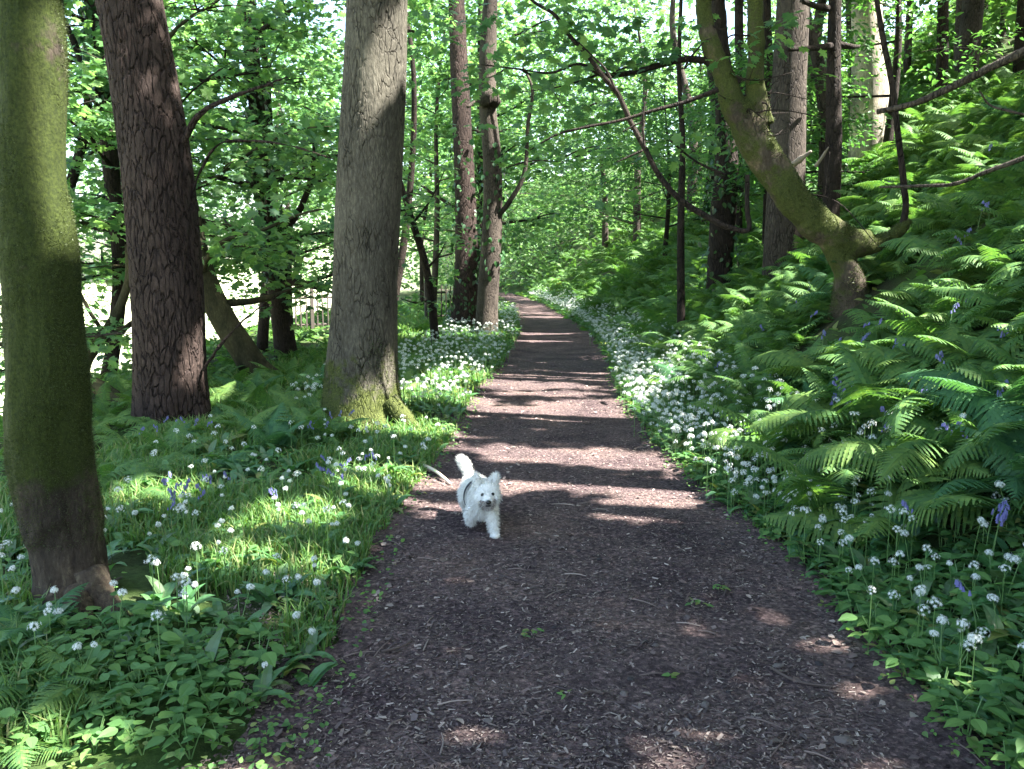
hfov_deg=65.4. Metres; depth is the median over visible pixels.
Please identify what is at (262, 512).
grass
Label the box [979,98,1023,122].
fern
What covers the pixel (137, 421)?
fern
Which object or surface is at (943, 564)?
herb
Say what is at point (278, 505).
wild garlic
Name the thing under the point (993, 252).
fern
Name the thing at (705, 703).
stone
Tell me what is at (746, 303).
fern
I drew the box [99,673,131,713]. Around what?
herb
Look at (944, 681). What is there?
herb
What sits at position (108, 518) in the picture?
wild garlic
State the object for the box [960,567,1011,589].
herb
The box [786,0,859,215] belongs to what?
tree
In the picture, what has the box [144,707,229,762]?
herb
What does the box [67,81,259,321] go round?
sycamore tree
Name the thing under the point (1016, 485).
fern
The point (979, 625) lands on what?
wild garlic
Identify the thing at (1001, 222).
fern
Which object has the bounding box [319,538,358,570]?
herb
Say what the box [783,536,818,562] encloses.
herb
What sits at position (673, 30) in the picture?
woodland tree
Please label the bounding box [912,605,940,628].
herb
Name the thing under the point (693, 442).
wild garlic
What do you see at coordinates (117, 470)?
fern
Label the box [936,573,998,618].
wild garlic
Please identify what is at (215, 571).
wild garlic
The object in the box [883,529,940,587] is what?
wild garlic
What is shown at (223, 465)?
fern
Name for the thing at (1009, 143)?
fern
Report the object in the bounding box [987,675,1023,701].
wild garlic
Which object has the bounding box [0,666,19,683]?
herb
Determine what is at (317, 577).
wild garlic
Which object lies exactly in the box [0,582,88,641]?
fern
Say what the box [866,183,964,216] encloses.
fern
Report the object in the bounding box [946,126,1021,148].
fern
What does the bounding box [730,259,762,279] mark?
fern
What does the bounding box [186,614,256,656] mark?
herb
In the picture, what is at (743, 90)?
yew tree
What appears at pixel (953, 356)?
fern
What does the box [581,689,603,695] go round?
twig
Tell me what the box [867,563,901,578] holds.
herb
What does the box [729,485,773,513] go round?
wild garlic
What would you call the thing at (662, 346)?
fern
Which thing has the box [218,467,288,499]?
fern
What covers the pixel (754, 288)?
fern
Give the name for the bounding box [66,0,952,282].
sky
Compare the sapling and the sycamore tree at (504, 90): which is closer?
the sapling
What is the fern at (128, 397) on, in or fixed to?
on the ground at (134, 580)
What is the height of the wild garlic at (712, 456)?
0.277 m
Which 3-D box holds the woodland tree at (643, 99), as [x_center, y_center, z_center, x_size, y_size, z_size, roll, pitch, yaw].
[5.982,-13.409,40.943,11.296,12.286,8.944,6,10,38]
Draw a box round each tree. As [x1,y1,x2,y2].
[0,0,132,630]
[0,93,131,383]
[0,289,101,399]
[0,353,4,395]
[63,0,331,379]
[65,0,454,358]
[65,1,270,283]
[66,8,260,293]
[67,0,408,374]
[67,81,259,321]
[91,0,471,351]
[95,0,334,429]
[178,5,340,319]
[182,2,413,263]
[220,0,650,327]
[268,0,517,300]
[295,0,553,302]
[301,0,667,334]
[320,0,441,430]
[320,0,585,277]
[399,100,525,305]
[400,0,592,249]
[401,29,608,262]
[410,0,912,320]
[528,71,662,246]
[554,0,708,244]
[561,86,762,255]
[598,14,747,179]
[630,23,920,183]
[657,19,897,216]
[669,0,734,216]
[671,0,921,104]
[677,0,685,335]
[696,0,749,299]
[701,66,714,224]
[733,0,1023,143]
[734,0,745,233]
[762,0,772,251]
[762,0,809,279]
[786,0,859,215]
[807,0,826,130]
[808,7,825,201]
[845,0,850,125]
[847,0,888,173]
[882,0,1012,36]
[903,0,913,88]
[935,0,948,103]
[953,0,961,67]
[953,0,1000,86]
[999,0,1006,40]
[1012,0,1023,79]
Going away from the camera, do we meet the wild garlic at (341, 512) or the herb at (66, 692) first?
the herb at (66, 692)
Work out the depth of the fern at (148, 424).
7.31 m
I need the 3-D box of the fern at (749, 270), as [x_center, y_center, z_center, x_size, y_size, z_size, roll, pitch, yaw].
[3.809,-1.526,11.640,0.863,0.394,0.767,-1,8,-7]
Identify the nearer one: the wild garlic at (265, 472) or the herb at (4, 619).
the herb at (4, 619)
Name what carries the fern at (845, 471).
on the ground at (134, 580)
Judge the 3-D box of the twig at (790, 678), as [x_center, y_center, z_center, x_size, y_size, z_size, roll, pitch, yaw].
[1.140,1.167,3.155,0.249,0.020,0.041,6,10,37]
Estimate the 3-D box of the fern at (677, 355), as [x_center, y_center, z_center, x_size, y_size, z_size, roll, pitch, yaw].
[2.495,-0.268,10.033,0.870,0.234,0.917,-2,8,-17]
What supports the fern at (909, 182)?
on the ground at (134, 580)
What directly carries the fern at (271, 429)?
on the ground at (134, 580)
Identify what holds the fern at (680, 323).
on the ground at (134, 580)
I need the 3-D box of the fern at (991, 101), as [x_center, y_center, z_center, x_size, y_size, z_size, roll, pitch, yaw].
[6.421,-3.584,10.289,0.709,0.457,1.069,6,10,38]
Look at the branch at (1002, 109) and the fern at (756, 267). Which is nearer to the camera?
the branch at (1002, 109)
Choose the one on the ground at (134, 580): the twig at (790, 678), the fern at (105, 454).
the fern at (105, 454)
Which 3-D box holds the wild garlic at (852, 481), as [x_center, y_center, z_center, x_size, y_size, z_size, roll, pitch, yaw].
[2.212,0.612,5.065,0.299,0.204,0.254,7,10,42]
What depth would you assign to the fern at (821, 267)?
9.69 m
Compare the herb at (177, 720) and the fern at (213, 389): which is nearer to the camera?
the herb at (177, 720)
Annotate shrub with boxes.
[0,198,131,409]
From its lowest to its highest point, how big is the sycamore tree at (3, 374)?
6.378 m
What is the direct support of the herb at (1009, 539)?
on the ground at (134, 580)
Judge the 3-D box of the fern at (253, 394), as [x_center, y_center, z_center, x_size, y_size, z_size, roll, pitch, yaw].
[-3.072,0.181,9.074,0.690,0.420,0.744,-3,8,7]
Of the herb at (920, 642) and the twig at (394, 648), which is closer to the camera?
the herb at (920, 642)
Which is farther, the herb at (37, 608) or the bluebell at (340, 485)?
the bluebell at (340, 485)
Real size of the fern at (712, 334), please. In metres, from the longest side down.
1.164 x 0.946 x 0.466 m
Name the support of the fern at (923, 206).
on the ground at (134, 580)
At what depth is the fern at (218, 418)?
7.73 m
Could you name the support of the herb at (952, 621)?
on the ground at (134, 580)
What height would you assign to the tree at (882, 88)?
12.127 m
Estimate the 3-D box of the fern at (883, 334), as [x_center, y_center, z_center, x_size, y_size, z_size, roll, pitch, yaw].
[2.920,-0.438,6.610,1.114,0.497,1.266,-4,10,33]
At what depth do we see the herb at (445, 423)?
8.09 m
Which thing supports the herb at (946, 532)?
on the ground at (134, 580)
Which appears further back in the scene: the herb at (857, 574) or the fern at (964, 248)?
the fern at (964, 248)
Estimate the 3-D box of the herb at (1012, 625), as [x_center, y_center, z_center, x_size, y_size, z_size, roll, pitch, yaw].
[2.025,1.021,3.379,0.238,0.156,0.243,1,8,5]
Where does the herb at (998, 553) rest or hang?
on the ground at (134, 580)
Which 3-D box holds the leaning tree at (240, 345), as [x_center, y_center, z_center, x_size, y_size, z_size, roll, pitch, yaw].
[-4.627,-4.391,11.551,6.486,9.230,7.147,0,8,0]
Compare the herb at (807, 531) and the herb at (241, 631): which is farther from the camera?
the herb at (807, 531)
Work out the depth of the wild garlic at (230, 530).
4.38 m
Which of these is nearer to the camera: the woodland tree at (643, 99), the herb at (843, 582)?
the herb at (843, 582)
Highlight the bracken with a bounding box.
[0,0,1023,538]
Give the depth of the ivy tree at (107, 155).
12.12 m
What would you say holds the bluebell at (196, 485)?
on the ground at (134, 580)
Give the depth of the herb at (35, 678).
2.92 m
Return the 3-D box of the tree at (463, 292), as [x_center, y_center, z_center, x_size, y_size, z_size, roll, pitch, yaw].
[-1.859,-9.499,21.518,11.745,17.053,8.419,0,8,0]
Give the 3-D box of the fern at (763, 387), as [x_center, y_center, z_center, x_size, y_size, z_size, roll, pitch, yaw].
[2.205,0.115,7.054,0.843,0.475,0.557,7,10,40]
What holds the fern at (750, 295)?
on the ground at (134, 580)
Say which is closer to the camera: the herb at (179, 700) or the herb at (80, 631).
the herb at (179, 700)
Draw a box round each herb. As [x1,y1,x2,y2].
[0,602,41,642]
[0,617,11,620]
[0,621,56,658]
[0,629,42,659]
[0,638,54,673]
[0,650,20,670]
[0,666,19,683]
[0,671,55,701]
[0,687,60,721]
[0,695,38,723]
[0,700,69,767]
[2,669,40,703]
[3,704,38,748]
[4,672,43,683]
[15,598,78,627]
[20,649,96,692]
[21,597,56,620]
[21,635,78,676]
[23,638,102,678]
[34,606,100,641]
[34,681,107,708]
[42,629,87,650]
[42,696,116,733]
[50,629,129,660]
[65,654,125,678]
[66,591,148,638]
[68,709,125,762]
[73,609,100,630]
[83,626,130,646]
[84,675,120,703]
[85,634,132,671]
[87,691,138,721]
[97,711,175,755]
[99,600,162,629]
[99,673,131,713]
[101,668,189,715]
[106,655,161,690]
[107,706,154,746]
[108,611,180,657]
[112,645,154,672]
[127,629,181,665]
[130,603,189,631]
[130,662,158,701]
[136,528,184,559]
[136,661,187,702]
[140,641,192,680]
[141,632,189,655]
[141,689,206,741]
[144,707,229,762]
[164,620,198,652]
[166,667,201,712]
[168,646,207,656]
[175,669,217,686]
[176,646,217,678]
[177,654,245,704]
[183,680,240,726]
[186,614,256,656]
[188,622,226,642]
[191,542,214,557]
[194,639,228,668]
[196,711,244,750]
[198,501,225,513]
[199,658,244,689]
[205,668,258,698]
[214,681,267,715]
[215,634,262,670]
[216,611,252,642]
[230,616,289,649]
[237,479,264,490]
[242,622,285,674]
[248,537,288,559]
[265,463,286,477]
[277,447,303,462]
[308,427,327,444]
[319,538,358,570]
[347,493,380,510]
[354,507,381,520]
[379,422,399,431]
[387,433,416,441]
[433,418,453,430]
[647,429,672,443]
[662,437,687,448]
[664,444,685,454]
[678,453,696,464]
[682,467,715,483]
[703,469,736,487]
[720,480,746,502]
[742,497,771,516]
[751,508,776,533]
[760,519,787,539]
[764,476,783,492]
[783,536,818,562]
[796,527,825,541]
[813,569,843,595]
[815,589,868,610]
[819,558,849,580]
[821,535,854,554]
[821,554,885,584]
[828,583,883,622]
[838,576,876,593]
[838,595,921,645]
[841,598,893,635]
[847,583,908,608]
[852,529,895,548]
[855,566,904,591]
[855,587,892,599]
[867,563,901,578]
[867,626,938,655]
[872,593,912,632]
[873,536,922,566]
[878,645,937,680]
[882,634,945,659]
[883,561,935,594]
[884,612,940,640]
[890,578,954,619]
[891,558,940,578]
[899,573,956,600]
[902,638,996,683]
[911,549,939,572]
[911,624,968,645]
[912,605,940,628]
[912,661,976,709]
[917,691,989,717]
[920,568,953,589]
[924,628,970,661]
[926,598,964,618]
[926,689,1012,757]
[927,559,971,578]
[929,615,977,635]
[938,530,990,554]
[938,552,991,588]
[946,598,1003,614]
[947,618,979,645]
[949,575,1011,601]
[949,634,1015,656]
[950,544,992,571]
[950,600,1018,636]
[951,670,988,703]
[954,695,1007,721]
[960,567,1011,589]
[964,521,1023,549]
[968,667,1023,718]
[973,651,1023,701]
[975,637,1023,675]
[976,492,1022,525]
[977,728,1023,768]
[981,584,1023,612]
[982,697,1023,728]
[987,718,1023,750]
[989,548,1023,591]
[989,627,1023,655]
[991,546,1015,567]
[991,582,1023,598]
[992,526,1023,552]
[998,607,1023,629]
[1005,707,1023,768]
[1010,591,1023,612]
[1011,552,1023,556]
[1017,639,1023,659]
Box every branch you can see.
[791,150,811,165]
[814,147,828,166]
[876,47,1023,113]
[879,155,1023,187]
[979,91,1023,115]
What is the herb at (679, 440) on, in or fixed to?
on the ground at (134, 580)
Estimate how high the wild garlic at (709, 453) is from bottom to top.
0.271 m
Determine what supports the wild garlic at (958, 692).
on the ground at (134, 580)
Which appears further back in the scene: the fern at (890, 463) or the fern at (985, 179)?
the fern at (985, 179)
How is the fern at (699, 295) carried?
on the ground at (134, 580)
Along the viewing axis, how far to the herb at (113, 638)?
3.21 m
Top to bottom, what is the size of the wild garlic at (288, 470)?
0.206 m
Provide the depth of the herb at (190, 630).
3.33 m
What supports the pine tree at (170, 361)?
on the ground at (134, 580)
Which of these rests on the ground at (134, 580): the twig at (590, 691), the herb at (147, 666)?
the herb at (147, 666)
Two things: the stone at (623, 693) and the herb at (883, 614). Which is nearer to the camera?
the stone at (623, 693)
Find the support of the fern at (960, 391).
on the ground at (134, 580)
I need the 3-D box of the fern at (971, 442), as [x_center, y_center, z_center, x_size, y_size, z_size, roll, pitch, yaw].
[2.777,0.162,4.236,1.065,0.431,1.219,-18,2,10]
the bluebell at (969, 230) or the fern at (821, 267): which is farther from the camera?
the fern at (821, 267)
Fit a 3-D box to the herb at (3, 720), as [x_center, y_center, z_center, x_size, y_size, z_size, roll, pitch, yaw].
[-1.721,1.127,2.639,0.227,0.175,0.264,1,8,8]
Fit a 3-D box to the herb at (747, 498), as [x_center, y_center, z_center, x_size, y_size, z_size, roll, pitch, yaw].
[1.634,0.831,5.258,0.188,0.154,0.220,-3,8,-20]
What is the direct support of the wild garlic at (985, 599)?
on the ground at (134, 580)
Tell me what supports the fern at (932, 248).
on the ground at (134, 580)
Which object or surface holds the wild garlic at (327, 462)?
on the ground at (134, 580)
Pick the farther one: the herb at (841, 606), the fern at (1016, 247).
the fern at (1016, 247)
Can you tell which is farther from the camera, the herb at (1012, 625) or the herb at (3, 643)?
the herb at (1012, 625)
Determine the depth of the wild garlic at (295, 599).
3.70 m
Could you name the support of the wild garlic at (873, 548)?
on the ground at (134, 580)
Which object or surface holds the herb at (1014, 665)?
on the ground at (134, 580)
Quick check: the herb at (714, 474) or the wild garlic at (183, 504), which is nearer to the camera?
the wild garlic at (183, 504)
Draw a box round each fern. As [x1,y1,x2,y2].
[0,415,3,447]
[0,477,8,495]
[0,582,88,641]
[0,615,84,706]
[0,662,101,707]
[0,691,94,768]
[25,640,169,720]
[92,370,131,398]
[92,401,130,423]
[92,408,148,429]
[92,416,122,440]
[92,421,163,447]
[93,382,131,408]
[95,449,148,465]
[96,445,121,458]
[97,458,142,487]
[97,459,193,500]
[106,415,197,428]
[108,451,197,481]
[112,393,131,407]
[128,422,206,446]
[129,419,214,462]
[146,445,206,459]
[165,413,246,433]
[191,452,244,470]
[194,406,240,423]
[198,445,259,461]
[201,406,276,452]
[208,368,264,385]
[209,387,219,395]
[209,452,271,477]
[210,381,247,410]
[213,365,243,377]
[213,372,288,394]
[215,403,301,427]
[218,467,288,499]
[226,382,278,407]
[230,390,296,416]
[230,403,305,450]
[239,377,307,396]
[246,368,310,391]
[248,361,297,379]
[266,390,321,414]
[269,407,328,426]
[274,406,362,445]
[282,396,317,409]
[285,390,322,400]
[286,357,321,375]
[289,364,323,388]
[291,410,370,440]
[297,364,324,388]
[398,363,414,375]
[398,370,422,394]
[400,379,420,396]
[624,326,676,350]
[640,332,673,350]
[640,375,695,392]
[642,339,694,378]
[650,344,674,352]
[653,355,716,390]
[666,353,700,362]
[674,320,691,330]
[676,298,720,338]
[682,306,736,340]
[683,403,825,461]
[686,332,722,352]
[687,369,781,410]
[689,281,744,319]
[689,290,731,303]
[693,361,728,379]
[695,363,760,392]
[697,428,755,459]
[700,342,726,358]
[707,300,769,340]
[708,276,744,298]
[711,290,757,319]
[712,311,729,317]
[714,356,748,377]
[720,287,758,307]
[723,369,807,413]
[726,310,810,335]
[726,439,904,512]
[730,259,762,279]
[730,342,801,378]
[736,279,776,294]
[737,307,764,337]
[741,267,772,288]
[741,311,828,345]
[741,387,815,413]
[742,372,794,390]
[745,386,941,448]
[747,270,813,305]
[749,340,859,378]
[751,313,829,346]
[757,408,848,454]
[763,297,800,313]
[763,457,981,562]
[765,255,826,285]
[768,378,838,408]
[776,403,983,485]
[777,339,938,430]
[780,275,831,316]
[782,262,804,271]
[789,247,823,254]
[793,256,865,300]
[796,395,1013,488]
[797,295,927,357]
[802,254,830,277]
[816,346,918,391]
[833,190,883,213]
[833,252,894,274]
[835,321,1022,440]
[840,337,1001,374]
[847,204,881,216]
[848,188,877,206]
[852,214,891,228]
[854,142,961,192]
[857,172,891,198]
[863,154,922,195]
[863,253,921,278]
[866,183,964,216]
[868,154,929,173]
[869,217,947,260]
[869,273,985,310]
[869,323,1011,395]
[873,302,988,345]
[873,385,986,460]
[875,272,959,331]
[878,223,1023,268]
[879,449,1023,534]
[880,136,943,152]
[883,173,951,190]
[883,182,940,218]
[895,369,1023,424]
[909,93,1008,134]
[910,208,995,234]
[915,364,1023,472]
[916,202,966,210]
[919,295,984,325]
[921,447,1023,502]
[924,150,999,192]
[925,115,991,158]
[926,262,1023,320]
[927,120,984,137]
[928,126,1010,161]
[928,311,1023,370]
[933,232,1023,262]
[934,159,962,173]
[938,178,1015,208]
[942,396,1023,490]
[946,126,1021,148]
[950,181,1010,214]
[951,243,1023,274]
[955,157,1006,179]
[962,132,1023,160]
[963,335,1023,377]
[972,90,1023,114]
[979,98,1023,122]
[981,165,1016,183]
[995,244,1023,258]
[997,197,1023,228]
[1001,142,1020,157]
[1002,120,1023,158]
[1009,365,1023,371]
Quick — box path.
[219,288,1011,768]
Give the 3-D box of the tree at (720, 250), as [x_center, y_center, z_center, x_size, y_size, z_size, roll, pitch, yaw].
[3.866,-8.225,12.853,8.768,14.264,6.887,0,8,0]
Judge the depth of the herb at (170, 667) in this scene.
3.02 m
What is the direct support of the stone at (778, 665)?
on the path
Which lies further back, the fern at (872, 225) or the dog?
the fern at (872, 225)
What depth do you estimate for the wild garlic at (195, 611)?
3.61 m
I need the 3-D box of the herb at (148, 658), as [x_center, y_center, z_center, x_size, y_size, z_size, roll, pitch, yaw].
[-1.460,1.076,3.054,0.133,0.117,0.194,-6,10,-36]
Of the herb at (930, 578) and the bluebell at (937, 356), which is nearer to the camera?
the herb at (930, 578)
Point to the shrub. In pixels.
(119, 308)
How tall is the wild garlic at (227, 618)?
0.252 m
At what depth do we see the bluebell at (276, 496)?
4.94 m
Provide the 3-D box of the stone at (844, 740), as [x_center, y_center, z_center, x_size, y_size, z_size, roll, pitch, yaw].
[1.142,1.226,2.746,0.062,0.023,0.046,4,9,24]
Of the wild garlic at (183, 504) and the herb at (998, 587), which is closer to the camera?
the herb at (998, 587)
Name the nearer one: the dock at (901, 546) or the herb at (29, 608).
the herb at (29, 608)
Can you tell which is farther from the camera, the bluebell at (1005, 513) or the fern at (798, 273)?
the fern at (798, 273)
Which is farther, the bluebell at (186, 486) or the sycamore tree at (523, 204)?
the sycamore tree at (523, 204)
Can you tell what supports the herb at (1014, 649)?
on the ground at (134, 580)
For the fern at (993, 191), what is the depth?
7.07 m
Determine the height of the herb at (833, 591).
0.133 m
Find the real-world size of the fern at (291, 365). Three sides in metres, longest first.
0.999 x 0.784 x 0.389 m
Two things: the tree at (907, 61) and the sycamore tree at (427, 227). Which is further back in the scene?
the sycamore tree at (427, 227)
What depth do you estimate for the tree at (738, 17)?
18.98 m
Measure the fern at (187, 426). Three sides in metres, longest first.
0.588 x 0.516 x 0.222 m
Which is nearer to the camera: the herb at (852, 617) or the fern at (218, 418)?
the herb at (852, 617)
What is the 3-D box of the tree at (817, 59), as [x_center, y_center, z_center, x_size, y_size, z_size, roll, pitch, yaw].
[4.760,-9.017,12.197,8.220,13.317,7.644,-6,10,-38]
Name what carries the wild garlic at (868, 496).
on the ground at (134, 580)
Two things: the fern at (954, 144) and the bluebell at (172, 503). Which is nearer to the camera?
the bluebell at (172, 503)
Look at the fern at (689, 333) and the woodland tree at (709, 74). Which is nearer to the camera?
the fern at (689, 333)
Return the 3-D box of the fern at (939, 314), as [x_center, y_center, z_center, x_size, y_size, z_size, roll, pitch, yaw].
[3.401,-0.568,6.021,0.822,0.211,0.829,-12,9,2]
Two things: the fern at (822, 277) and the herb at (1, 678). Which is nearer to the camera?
the herb at (1, 678)
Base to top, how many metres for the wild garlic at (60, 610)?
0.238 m
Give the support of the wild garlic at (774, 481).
on the ground at (134, 580)
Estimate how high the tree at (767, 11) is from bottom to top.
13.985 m
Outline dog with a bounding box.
[455,454,502,538]
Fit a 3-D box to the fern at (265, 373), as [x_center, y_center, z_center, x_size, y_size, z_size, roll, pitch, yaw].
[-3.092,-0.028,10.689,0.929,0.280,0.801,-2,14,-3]
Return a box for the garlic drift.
[0,286,1023,768]
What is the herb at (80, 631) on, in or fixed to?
on the ground at (134, 580)
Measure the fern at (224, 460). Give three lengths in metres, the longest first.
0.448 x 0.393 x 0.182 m
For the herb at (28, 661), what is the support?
on the ground at (134, 580)
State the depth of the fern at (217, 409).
8.54 m
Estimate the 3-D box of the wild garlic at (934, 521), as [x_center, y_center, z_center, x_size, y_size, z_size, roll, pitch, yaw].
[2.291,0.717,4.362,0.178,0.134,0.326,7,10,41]
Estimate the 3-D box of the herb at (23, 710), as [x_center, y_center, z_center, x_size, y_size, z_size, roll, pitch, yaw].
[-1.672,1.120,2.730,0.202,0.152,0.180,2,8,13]
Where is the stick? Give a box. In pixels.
[415,456,450,484]
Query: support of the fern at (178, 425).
on the ground at (134, 580)
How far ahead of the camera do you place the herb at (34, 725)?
2.61 m
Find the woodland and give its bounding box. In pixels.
[0,0,1016,362]
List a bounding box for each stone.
[483,718,492,722]
[620,691,627,695]
[701,701,709,706]
[772,663,782,668]
[834,735,852,744]
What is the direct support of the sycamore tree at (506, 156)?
on the ground at (134, 580)
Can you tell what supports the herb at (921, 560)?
on the ground at (134, 580)
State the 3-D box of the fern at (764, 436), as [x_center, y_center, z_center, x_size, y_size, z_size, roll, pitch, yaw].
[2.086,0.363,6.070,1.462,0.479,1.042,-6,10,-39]
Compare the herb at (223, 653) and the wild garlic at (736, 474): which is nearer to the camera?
the herb at (223, 653)
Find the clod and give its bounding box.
[815,661,823,665]
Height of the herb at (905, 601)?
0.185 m
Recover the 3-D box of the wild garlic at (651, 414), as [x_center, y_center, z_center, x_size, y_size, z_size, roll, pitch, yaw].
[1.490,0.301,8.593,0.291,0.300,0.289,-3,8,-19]
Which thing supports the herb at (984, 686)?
on the ground at (134, 580)
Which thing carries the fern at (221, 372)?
on the ground at (134, 580)
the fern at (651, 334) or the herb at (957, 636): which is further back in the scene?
the fern at (651, 334)
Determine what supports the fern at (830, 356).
on the ground at (134, 580)
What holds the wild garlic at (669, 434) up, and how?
on the ground at (134, 580)
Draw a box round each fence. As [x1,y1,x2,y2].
[294,289,331,329]
[424,282,451,318]
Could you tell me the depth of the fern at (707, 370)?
8.81 m
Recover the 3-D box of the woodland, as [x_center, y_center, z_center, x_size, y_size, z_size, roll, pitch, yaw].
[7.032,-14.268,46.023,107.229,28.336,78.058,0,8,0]
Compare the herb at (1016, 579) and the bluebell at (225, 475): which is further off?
the bluebell at (225, 475)
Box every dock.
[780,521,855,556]
[812,506,894,546]
[856,518,956,556]
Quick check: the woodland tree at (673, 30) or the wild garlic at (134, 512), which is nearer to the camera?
the wild garlic at (134, 512)
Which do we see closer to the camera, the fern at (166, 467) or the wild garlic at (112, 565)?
the wild garlic at (112, 565)
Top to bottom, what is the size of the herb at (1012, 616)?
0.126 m
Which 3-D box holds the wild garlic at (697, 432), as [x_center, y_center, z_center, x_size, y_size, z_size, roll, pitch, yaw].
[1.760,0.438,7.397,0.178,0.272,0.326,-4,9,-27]
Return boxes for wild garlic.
[0,508,18,538]
[0,534,23,561]
[1,565,46,615]
[1,634,46,670]
[5,554,29,596]
[9,557,29,573]
[13,585,72,633]
[39,641,123,690]
[96,580,166,625]
[102,588,144,657]
[103,528,127,563]
[104,507,132,534]
[109,561,126,570]
[122,498,142,515]
[122,510,152,552]
[131,514,176,555]
[139,559,177,609]
[151,554,193,572]
[163,493,186,523]
[167,566,217,624]
[167,627,228,682]
[175,499,200,539]
[190,540,232,583]
[201,518,230,547]
[201,523,243,564]
[205,470,236,497]
[207,584,265,638]
[220,493,248,526]
[227,569,284,605]
[233,468,263,489]
[241,453,260,471]
[242,458,273,479]
[247,661,294,701]
[252,563,287,589]
[259,496,292,530]
[267,540,307,552]
[275,476,305,510]
[276,457,300,472]
[280,469,295,487]
[282,574,337,620]
[283,611,336,662]
[288,502,329,538]
[288,555,335,599]
[311,468,332,478]
[316,434,333,452]
[316,503,356,528]
[317,460,338,484]
[318,462,355,497]
[318,520,341,554]
[327,537,377,569]
[335,481,348,512]
[352,426,381,439]
[361,448,374,477]
[375,473,402,507]
[376,476,394,495]
[392,445,419,464]
[425,416,447,436]
[637,400,656,417]
[660,425,686,445]
[671,415,692,433]
[671,423,697,446]
[673,441,701,463]
[683,385,703,402]
[685,426,703,451]
[688,390,708,414]
[694,418,706,440]
[696,431,725,458]
[698,443,723,470]
[699,405,719,426]
[705,452,727,481]
[712,433,747,462]
[718,461,751,500]
[722,442,758,468]
[723,456,745,488]
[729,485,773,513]
[753,474,780,511]
[754,462,780,490]
[755,467,771,498]
[786,491,815,540]
[809,544,867,568]
[818,517,839,557]
[826,534,881,600]
[831,477,876,491]
[833,464,871,503]
[838,563,907,614]
[841,528,862,555]
[848,549,887,573]
[857,477,891,518]
[867,524,924,565]
[867,530,893,557]
[873,588,923,632]
[874,564,932,621]
[880,458,922,494]
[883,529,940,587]
[889,626,971,653]
[891,614,978,681]
[892,468,904,489]
[899,560,957,597]
[907,508,942,525]
[922,498,990,548]
[927,679,1007,719]
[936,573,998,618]
[947,611,993,635]
[948,516,1009,567]
[949,636,1020,674]
[957,593,1023,654]
[971,544,1023,613]
[971,549,1021,596]
[974,481,1023,530]
[981,497,1012,519]
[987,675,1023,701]
[1000,693,1023,734]
[1004,617,1023,627]
[1005,534,1023,542]
[1007,644,1023,650]
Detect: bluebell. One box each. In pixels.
[161,478,166,493]
[167,499,176,525]
[169,481,181,508]
[169,487,175,520]
[170,490,175,516]
[182,483,188,503]
[195,483,200,511]
[198,489,204,513]
[206,473,213,499]
[223,471,230,489]
[267,487,277,511]
[270,487,278,516]
[319,465,331,488]
[339,473,342,498]
[371,451,376,473]
[831,392,836,409]
[880,405,886,428]
[900,498,916,557]
[934,352,944,363]
[941,421,951,434]
[949,302,959,329]
[953,577,977,642]
[954,235,961,274]
[963,227,971,250]
[986,498,1007,543]
[992,510,1009,551]
[992,512,1004,557]
[993,501,1009,556]
[997,322,1002,342]
[997,378,1008,391]
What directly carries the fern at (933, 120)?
on the ground at (134, 580)
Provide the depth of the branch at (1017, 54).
6.67 m
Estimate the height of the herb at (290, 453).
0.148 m
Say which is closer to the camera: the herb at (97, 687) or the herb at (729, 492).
the herb at (97, 687)
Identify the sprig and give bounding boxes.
[521,628,543,636]
[556,689,571,699]
[662,672,679,677]
[685,597,713,606]
[713,584,730,590]
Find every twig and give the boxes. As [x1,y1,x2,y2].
[381,641,411,652]
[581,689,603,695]
[770,666,832,687]
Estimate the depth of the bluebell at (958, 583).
3.28 m
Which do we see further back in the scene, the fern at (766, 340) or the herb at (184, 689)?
the fern at (766, 340)
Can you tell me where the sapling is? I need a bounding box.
[397,79,464,345]
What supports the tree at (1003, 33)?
on the ground at (134, 580)
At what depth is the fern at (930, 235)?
8.26 m
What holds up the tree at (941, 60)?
on the ground at (134, 580)
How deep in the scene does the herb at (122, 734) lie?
2.63 m
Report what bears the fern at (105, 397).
on the ground at (134, 580)
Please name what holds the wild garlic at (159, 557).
on the ground at (134, 580)
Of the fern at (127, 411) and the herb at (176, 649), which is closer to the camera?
the herb at (176, 649)
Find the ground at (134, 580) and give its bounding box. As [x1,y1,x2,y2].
[0,26,1023,768]
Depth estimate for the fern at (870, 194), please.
11.51 m
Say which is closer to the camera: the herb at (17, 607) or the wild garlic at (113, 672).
the wild garlic at (113, 672)
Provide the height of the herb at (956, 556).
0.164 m
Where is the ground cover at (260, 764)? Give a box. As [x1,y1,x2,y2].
[0,108,1023,768]
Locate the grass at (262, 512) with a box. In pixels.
[0,312,974,756]
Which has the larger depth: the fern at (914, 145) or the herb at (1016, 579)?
the fern at (914, 145)
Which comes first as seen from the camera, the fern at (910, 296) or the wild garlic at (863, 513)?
the wild garlic at (863, 513)
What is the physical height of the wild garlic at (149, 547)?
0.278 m
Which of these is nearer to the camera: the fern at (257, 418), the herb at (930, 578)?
the herb at (930, 578)
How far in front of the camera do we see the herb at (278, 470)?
6.08 m
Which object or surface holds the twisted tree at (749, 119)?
on the ground at (134, 580)

